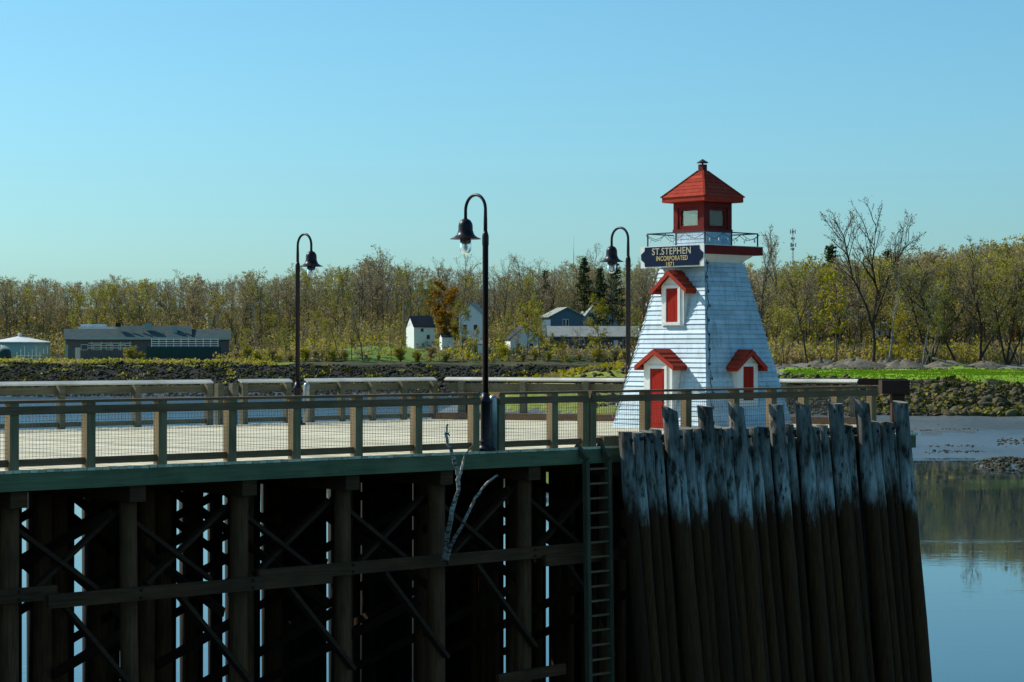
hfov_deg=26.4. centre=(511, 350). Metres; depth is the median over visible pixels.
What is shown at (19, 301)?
woodland tree
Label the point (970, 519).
river
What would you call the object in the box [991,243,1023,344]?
woodland tree
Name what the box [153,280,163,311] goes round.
woodland tree
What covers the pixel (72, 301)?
woodland tree
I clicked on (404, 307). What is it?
utility pole
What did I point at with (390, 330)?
tree
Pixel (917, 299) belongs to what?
woodland tree
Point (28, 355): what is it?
pipe fence
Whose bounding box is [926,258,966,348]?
woodland tree
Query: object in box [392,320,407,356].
tree
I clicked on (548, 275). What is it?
bare tree
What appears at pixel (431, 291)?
woodland tree
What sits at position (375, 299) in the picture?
woodland tree
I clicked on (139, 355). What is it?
bush
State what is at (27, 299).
woodland tree
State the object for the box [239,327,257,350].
tree
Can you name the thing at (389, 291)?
woodland tree
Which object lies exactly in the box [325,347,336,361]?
bush
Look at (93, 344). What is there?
window
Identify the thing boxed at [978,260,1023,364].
bare tree
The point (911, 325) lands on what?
woodland tree
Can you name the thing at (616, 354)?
bush
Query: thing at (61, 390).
railing
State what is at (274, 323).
tree
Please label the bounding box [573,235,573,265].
radio mast
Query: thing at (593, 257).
bare tree
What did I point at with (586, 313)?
grey house
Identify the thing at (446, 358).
bush
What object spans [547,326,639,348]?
long low building
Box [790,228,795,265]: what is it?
lattice mast
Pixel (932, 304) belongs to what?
bare tree
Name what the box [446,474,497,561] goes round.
birch limb
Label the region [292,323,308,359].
tree
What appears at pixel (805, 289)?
bare tree
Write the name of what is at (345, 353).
bush
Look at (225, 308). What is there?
woodland tree
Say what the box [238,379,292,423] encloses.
railing
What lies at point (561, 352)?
bush
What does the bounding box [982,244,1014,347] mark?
woodland tree
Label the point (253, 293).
woods
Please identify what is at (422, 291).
woodland tree
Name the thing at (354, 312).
bare tree
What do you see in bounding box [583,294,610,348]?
leafing tree
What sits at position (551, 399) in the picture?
railing
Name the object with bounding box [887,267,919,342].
woodland tree
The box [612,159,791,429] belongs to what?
lighthouse
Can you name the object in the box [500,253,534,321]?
bare tree
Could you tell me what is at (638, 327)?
tree
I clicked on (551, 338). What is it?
tree
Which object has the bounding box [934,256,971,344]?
woodland tree
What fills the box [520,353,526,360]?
bush
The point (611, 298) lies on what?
woodland tree
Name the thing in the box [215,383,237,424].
railing
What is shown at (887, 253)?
spruce tree
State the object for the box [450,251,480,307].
bare tree
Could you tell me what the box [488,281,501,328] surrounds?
woodland tree
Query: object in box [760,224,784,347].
bare tree
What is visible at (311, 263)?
street lamp
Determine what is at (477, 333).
tree
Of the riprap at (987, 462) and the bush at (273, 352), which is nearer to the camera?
the riprap at (987, 462)
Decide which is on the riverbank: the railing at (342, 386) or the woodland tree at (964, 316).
the woodland tree at (964, 316)
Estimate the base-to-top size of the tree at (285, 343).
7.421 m
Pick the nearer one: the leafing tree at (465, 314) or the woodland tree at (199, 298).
the leafing tree at (465, 314)
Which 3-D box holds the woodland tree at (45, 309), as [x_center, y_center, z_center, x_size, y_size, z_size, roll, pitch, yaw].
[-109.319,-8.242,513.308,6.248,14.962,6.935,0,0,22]
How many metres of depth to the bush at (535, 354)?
449.28 m
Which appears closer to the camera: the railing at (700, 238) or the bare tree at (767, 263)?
the railing at (700, 238)
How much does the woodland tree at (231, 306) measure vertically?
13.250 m
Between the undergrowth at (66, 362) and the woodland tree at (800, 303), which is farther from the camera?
the undergrowth at (66, 362)
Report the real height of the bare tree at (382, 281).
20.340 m
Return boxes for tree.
[0,281,16,338]
[11,287,37,336]
[13,286,23,326]
[26,283,41,322]
[30,284,63,337]
[58,287,78,327]
[68,291,92,328]
[85,288,112,325]
[97,289,117,325]
[99,281,134,325]
[111,287,131,324]
[119,279,156,325]
[127,280,155,325]
[150,291,182,325]
[151,282,182,325]
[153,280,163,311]
[181,284,191,324]
[189,282,205,321]
[197,291,233,328]
[206,293,225,328]
[212,288,242,347]
[220,290,244,342]
[232,280,253,337]
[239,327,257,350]
[243,278,270,340]
[247,319,264,358]
[254,277,267,320]
[265,313,286,353]
[266,279,288,327]
[271,274,295,327]
[277,327,292,361]
[278,277,290,323]
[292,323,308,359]
[302,271,323,321]
[308,309,325,349]
[313,279,337,312]
[314,317,336,358]
[321,304,344,353]
[325,273,350,326]
[327,267,354,331]
[344,297,363,359]
[345,318,362,358]
[348,262,376,328]
[362,249,396,327]
[364,276,388,332]
[372,332,385,350]
[378,272,400,317]
[383,327,397,359]
[391,260,421,304]
[391,268,416,321]
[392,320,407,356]
[400,267,419,315]
[405,279,430,315]
[417,283,439,315]
[425,279,459,339]
[427,257,451,318]
[428,279,440,323]
[449,280,464,315]
[449,280,467,323]
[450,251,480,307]
[450,300,470,350]
[460,275,481,304]
[470,327,480,357]
[473,284,481,307]
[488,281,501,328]
[492,256,524,326]
[494,313,517,346]
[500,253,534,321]
[513,293,543,354]
[513,327,521,355]
[514,276,539,327]
[523,258,552,314]
[526,308,551,359]
[531,281,546,323]
[536,270,553,318]
[536,277,559,309]
[547,333,557,352]
[549,268,562,304]
[558,334,567,349]
[561,281,574,305]
[571,256,593,314]
[571,327,586,350]
[572,268,595,298]
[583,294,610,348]
[585,268,612,325]
[586,245,603,273]
[588,271,610,297]
[595,269,621,325]
[605,262,625,325]
[614,304,641,343]
[618,271,635,301]
[630,277,653,320]
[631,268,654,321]
[633,273,656,310]
[637,268,653,301]
[751,234,780,317]
[757,279,799,362]
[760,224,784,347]
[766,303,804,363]
[772,264,822,363]
[773,265,831,347]
[787,254,837,343]
[798,264,829,342]
[805,281,826,348]
[807,244,848,343]
[811,263,848,361]
[820,197,926,361]
[823,270,867,345]
[826,265,863,343]
[837,278,872,357]
[841,270,875,354]
[860,268,895,348]
[867,258,914,342]
[869,249,901,331]
[876,257,915,356]
[886,251,987,360]
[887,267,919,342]
[888,305,909,356]
[889,269,948,351]
[897,260,938,351]
[897,263,956,363]
[911,255,942,337]
[911,276,958,364]
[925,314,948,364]
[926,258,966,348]
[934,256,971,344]
[949,254,1004,345]
[952,235,1023,360]
[953,262,996,359]
[961,242,1023,365]
[963,251,1023,349]
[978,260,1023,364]
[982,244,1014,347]
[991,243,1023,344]
[1000,249,1023,342]
[1009,250,1023,347]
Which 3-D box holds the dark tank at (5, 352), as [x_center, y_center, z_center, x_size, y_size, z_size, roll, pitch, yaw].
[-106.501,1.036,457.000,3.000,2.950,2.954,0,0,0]
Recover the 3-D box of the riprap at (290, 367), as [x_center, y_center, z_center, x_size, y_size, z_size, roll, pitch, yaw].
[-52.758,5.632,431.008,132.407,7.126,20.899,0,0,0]
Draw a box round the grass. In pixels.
[783,368,1023,383]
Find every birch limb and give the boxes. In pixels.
[441,424,472,561]
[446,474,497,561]
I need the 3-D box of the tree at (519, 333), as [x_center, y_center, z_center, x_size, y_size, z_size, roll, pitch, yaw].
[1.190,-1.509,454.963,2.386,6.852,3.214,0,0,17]
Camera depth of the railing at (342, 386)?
57.89 m
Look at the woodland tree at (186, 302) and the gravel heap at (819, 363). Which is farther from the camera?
the woodland tree at (186, 302)
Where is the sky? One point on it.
(140, 139)
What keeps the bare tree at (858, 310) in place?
on the riverbank
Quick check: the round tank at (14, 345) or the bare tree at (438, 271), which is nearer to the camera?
the round tank at (14, 345)
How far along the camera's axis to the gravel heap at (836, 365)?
299.15 m
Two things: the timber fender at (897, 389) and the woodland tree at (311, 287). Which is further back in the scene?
the woodland tree at (311, 287)
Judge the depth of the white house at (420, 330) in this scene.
476.45 m
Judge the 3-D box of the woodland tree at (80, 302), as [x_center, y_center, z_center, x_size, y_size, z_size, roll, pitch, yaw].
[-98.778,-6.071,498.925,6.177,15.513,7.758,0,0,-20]
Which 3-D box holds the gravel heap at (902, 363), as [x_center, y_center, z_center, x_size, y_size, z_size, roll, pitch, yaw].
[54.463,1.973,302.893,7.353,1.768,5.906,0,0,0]
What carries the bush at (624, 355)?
on the riverbank
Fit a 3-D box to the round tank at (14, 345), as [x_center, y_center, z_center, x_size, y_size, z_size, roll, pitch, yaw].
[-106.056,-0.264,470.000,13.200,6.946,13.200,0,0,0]
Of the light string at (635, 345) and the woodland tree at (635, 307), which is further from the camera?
the woodland tree at (635, 307)
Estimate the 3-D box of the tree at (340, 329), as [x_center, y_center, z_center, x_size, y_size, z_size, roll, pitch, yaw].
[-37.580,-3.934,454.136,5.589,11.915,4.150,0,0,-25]
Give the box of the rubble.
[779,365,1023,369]
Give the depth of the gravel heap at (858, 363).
302.46 m
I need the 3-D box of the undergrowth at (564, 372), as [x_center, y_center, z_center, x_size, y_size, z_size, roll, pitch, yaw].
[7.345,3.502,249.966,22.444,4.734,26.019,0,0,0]
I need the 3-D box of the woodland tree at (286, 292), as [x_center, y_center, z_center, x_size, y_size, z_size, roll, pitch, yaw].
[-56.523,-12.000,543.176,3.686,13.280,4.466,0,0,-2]
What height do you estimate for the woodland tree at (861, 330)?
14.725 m
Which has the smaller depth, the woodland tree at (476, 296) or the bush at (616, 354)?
the bush at (616, 354)
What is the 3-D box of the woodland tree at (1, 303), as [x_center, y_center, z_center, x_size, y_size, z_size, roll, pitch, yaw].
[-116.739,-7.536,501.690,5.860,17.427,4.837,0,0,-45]
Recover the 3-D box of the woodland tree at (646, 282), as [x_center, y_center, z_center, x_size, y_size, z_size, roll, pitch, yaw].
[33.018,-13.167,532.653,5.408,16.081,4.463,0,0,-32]
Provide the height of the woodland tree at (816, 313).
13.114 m
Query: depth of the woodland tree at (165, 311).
499.47 m
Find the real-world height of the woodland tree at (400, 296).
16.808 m
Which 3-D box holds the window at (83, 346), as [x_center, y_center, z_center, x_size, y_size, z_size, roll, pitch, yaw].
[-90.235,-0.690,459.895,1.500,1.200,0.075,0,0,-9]
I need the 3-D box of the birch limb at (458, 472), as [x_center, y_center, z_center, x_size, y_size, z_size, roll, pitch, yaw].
[-0.982,2.557,38.936,0.532,2.541,1.221,0,0,-4]
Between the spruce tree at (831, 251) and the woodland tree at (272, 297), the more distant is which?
the woodland tree at (272, 297)
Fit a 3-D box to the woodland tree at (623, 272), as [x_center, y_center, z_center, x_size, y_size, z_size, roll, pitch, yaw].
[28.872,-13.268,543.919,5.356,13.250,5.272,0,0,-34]
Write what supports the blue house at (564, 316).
on the riverbank
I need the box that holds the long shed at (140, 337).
[63,323,231,359]
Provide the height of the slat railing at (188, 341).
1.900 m
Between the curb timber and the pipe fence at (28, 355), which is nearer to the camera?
the curb timber
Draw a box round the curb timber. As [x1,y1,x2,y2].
[435,412,855,423]
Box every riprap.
[0,361,577,396]
[573,365,850,415]
[844,378,1023,415]
[912,424,1006,452]
[971,437,1023,470]
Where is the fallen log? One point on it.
(937, 359)
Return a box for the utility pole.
[399,300,407,343]
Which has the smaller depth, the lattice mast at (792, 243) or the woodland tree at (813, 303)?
the woodland tree at (813, 303)
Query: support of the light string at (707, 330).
attached to the lighthouse
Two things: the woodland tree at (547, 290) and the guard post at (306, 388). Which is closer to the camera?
the guard post at (306, 388)
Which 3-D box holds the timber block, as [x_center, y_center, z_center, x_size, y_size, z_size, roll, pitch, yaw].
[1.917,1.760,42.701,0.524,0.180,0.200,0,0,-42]
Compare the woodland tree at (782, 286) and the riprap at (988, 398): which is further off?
the woodland tree at (782, 286)
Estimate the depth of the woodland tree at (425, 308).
505.21 m
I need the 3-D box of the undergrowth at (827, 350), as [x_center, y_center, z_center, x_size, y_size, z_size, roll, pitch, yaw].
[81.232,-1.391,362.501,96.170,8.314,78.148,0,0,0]
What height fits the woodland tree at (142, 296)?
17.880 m
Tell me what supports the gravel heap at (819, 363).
on the riverbank
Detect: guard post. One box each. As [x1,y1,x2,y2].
[304,382,309,421]
[490,395,496,449]
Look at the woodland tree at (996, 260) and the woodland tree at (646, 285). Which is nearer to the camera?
the woodland tree at (996, 260)
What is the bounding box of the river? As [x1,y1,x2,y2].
[0,397,1023,681]
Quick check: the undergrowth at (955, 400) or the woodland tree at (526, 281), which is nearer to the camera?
the undergrowth at (955, 400)
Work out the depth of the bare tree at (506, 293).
514.79 m
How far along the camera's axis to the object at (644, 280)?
499.50 m
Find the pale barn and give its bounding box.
[505,325,539,349]
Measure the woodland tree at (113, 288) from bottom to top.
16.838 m
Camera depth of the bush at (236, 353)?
449.32 m
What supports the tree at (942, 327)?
on the riverbank
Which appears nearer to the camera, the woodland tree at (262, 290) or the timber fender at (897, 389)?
the timber fender at (897, 389)
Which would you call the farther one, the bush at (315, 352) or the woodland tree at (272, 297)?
the woodland tree at (272, 297)
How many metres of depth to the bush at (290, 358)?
448.49 m
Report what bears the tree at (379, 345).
on the riverbank
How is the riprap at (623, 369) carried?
on the riverbank
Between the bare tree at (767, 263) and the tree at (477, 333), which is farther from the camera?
the tree at (477, 333)
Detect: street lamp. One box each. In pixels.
[293,233,322,424]
[450,193,495,450]
[600,227,630,386]
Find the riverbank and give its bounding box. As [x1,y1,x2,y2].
[0,289,1023,469]
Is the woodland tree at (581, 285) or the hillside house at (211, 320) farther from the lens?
the hillside house at (211, 320)
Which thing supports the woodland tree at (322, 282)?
on the riverbank
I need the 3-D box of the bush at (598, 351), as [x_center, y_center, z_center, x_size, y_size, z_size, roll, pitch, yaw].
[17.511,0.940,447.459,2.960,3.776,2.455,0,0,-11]
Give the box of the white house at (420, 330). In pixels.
[406,316,435,348]
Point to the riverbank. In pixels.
(988, 433)
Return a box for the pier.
[0,419,917,681]
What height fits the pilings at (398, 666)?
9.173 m
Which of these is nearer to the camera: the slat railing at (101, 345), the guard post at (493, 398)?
the guard post at (493, 398)
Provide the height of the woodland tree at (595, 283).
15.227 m
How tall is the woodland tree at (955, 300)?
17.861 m
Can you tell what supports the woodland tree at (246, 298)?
on the riverbank
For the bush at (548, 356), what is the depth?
449.22 m
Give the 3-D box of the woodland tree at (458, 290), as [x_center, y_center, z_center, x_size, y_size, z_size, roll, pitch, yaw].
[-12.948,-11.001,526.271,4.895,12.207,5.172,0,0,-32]
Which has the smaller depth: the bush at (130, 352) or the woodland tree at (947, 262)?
the woodland tree at (947, 262)
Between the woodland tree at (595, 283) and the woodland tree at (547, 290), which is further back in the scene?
the woodland tree at (547, 290)
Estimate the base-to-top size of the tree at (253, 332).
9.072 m
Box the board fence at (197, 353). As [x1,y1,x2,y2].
[147,347,220,360]
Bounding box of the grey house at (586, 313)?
[580,297,619,325]
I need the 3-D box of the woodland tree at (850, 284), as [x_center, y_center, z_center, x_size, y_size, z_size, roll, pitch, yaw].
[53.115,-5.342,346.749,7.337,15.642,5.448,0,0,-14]
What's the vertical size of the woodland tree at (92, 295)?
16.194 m
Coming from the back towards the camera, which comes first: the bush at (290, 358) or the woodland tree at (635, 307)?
the woodland tree at (635, 307)
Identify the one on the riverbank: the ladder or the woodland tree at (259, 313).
the woodland tree at (259, 313)
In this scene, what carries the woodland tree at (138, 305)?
on the riverbank
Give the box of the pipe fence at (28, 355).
[16,346,47,359]
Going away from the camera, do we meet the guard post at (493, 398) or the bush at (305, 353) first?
the guard post at (493, 398)
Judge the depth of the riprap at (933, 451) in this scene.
190.51 m
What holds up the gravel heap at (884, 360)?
on the riverbank
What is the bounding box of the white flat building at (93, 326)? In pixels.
[78,324,116,328]
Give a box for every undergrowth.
[0,295,648,358]
[0,356,278,365]
[212,330,640,362]
[489,360,631,395]
[766,323,1023,363]
[842,374,1023,416]
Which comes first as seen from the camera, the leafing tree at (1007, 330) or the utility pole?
the leafing tree at (1007, 330)
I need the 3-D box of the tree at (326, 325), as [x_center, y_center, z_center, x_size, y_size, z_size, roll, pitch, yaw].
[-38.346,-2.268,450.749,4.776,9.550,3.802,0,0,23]
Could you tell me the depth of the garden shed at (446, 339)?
466.07 m
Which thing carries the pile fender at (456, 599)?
in the river
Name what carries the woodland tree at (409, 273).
on the riverbank
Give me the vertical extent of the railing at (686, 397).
1.080 m
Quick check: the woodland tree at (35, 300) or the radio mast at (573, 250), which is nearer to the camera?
the woodland tree at (35, 300)
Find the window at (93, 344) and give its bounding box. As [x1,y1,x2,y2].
[93,344,100,349]
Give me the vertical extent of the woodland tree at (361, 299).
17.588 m
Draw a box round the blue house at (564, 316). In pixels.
[540,307,585,341]
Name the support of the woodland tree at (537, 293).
on the riverbank
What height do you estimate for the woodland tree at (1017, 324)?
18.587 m
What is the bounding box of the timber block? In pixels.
[597,435,618,445]
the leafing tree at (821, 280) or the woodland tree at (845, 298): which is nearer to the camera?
the leafing tree at (821, 280)
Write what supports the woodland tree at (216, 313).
on the riverbank
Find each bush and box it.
[122,345,138,358]
[136,352,145,359]
[230,350,240,358]
[241,346,252,358]
[253,350,261,359]
[267,348,276,359]
[286,352,293,361]
[300,346,309,360]
[309,349,320,360]
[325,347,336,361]
[341,351,347,358]
[392,344,409,361]
[412,350,421,361]
[424,345,437,360]
[441,350,450,361]
[497,343,509,360]
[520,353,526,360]
[530,350,538,360]
[545,351,551,359]
[558,349,565,358]
[591,347,603,361]
[611,348,619,360]
[621,351,631,360]
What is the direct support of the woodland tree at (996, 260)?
on the riverbank
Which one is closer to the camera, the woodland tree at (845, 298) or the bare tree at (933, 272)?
the bare tree at (933, 272)
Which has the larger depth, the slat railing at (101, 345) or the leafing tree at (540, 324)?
the slat railing at (101, 345)
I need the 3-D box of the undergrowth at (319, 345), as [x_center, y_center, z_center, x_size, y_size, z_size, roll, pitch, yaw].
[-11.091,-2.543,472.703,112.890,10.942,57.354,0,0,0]
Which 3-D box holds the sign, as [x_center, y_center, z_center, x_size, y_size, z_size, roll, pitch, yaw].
[3.789,-2.231,51.677,0.048,0.515,2.060,0,0,-42]
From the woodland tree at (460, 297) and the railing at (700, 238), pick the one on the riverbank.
the woodland tree at (460, 297)
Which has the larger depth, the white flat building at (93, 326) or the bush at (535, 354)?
the white flat building at (93, 326)
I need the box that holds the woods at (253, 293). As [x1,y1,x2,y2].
[0,244,659,342]
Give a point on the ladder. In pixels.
(608, 570)
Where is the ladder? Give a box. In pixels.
[574,443,614,681]
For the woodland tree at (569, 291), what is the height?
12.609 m
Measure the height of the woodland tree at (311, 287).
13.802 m
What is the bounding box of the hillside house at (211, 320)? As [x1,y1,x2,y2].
[204,306,221,328]
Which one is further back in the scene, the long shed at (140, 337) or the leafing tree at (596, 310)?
the long shed at (140, 337)
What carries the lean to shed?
on the riverbank
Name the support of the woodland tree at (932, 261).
on the riverbank
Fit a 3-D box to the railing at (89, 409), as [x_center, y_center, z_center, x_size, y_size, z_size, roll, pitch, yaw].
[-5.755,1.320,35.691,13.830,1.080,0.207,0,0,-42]
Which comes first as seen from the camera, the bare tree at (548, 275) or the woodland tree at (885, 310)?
the woodland tree at (885, 310)
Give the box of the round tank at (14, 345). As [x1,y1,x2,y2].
[0,333,50,359]
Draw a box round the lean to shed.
[477,340,481,353]
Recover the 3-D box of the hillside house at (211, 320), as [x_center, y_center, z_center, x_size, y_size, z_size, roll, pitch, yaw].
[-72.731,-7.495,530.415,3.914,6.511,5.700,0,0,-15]
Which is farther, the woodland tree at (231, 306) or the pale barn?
the woodland tree at (231, 306)
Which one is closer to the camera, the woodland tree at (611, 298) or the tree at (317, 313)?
the tree at (317, 313)
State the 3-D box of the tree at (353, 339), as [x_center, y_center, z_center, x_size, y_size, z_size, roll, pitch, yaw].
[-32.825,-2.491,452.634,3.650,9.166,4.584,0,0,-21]
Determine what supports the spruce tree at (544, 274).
on the riverbank
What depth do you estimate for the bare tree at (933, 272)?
317.99 m
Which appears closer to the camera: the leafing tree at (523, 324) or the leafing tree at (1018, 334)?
the leafing tree at (1018, 334)
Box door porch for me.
[634,349,686,429]
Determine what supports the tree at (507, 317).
on the riverbank
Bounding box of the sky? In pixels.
[0,0,1023,308]
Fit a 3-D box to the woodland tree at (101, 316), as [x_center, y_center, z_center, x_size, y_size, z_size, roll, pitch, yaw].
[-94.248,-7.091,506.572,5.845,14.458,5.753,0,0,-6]
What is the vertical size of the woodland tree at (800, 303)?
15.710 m
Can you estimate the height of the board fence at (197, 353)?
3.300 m
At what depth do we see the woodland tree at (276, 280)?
518.50 m
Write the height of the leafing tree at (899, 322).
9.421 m
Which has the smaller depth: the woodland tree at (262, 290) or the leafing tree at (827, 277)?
the leafing tree at (827, 277)
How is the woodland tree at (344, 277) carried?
on the riverbank
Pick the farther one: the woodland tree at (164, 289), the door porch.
the woodland tree at (164, 289)
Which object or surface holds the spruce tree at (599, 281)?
on the riverbank
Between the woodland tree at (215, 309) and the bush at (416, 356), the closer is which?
the bush at (416, 356)
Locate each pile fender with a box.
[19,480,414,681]
[445,459,875,681]
[618,399,931,681]
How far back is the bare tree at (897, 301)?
317.66 m
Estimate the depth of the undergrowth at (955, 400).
232.39 m
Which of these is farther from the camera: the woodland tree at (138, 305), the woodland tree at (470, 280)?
the woodland tree at (470, 280)
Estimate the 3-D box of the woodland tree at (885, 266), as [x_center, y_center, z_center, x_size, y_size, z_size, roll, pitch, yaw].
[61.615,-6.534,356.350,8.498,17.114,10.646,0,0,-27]
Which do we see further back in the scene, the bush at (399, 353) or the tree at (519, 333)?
the tree at (519, 333)
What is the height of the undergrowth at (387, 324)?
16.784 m
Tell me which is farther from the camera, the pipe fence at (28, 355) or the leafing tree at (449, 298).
the leafing tree at (449, 298)
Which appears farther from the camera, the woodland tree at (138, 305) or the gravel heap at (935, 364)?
the woodland tree at (138, 305)
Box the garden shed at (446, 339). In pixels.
[438,332,454,349]
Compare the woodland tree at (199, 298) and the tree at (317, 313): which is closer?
the tree at (317, 313)
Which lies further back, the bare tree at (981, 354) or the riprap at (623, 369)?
the bare tree at (981, 354)
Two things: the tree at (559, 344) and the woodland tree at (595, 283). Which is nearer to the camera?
the tree at (559, 344)
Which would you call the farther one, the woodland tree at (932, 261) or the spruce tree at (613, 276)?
the spruce tree at (613, 276)
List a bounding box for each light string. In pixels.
[612,278,655,418]
[706,260,714,423]
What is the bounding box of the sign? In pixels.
[641,244,704,267]
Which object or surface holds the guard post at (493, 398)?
on the pier
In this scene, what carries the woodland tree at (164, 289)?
on the riverbank
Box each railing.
[0,379,213,428]
[0,393,480,470]
[88,342,130,349]
[151,338,217,346]
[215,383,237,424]
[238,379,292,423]
[303,377,437,421]
[444,377,858,416]
[492,391,588,449]
[589,386,877,446]
[646,232,758,243]
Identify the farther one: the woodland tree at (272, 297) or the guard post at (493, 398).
the woodland tree at (272, 297)
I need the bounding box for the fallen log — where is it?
[932,357,953,364]
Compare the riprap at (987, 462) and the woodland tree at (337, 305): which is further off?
the woodland tree at (337, 305)
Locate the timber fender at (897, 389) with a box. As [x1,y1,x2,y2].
[442,376,909,426]
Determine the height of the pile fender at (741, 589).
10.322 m
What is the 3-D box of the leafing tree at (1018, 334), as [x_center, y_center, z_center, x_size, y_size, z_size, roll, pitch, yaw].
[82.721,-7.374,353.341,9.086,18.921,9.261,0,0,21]
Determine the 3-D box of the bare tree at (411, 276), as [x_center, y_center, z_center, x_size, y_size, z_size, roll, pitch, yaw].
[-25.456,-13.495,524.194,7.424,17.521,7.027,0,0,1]
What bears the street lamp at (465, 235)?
on the pier
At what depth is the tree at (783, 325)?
324.80 m
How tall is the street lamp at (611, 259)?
4.956 m
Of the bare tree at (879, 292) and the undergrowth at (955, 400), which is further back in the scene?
the bare tree at (879, 292)
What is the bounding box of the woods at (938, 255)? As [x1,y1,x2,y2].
[744,234,1023,350]
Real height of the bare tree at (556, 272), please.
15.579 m
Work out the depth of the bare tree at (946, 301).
318.93 m
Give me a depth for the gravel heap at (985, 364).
304.89 m
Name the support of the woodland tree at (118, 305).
on the riverbank
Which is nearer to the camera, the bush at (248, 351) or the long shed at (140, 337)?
the bush at (248, 351)
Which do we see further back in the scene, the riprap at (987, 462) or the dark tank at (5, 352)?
the dark tank at (5, 352)
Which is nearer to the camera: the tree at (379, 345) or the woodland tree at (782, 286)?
the woodland tree at (782, 286)
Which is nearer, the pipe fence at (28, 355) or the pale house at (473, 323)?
the pipe fence at (28, 355)
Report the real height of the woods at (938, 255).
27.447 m
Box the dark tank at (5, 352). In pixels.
[0,348,10,358]
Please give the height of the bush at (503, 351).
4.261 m
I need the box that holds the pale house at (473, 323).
[457,302,481,345]
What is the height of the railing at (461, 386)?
1.136 m
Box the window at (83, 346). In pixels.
[81,344,87,349]
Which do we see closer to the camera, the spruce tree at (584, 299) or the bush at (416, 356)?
the bush at (416, 356)
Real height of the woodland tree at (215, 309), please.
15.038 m
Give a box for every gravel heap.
[775,363,799,368]
[803,359,834,367]
[821,362,852,368]
[833,358,886,368]
[876,356,894,364]
[885,358,925,368]
[923,360,964,368]
[969,360,1006,367]
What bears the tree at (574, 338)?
on the riverbank
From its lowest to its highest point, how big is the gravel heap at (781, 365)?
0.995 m
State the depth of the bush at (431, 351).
448.44 m
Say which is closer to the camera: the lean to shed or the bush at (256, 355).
the bush at (256, 355)
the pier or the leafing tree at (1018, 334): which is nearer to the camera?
the pier

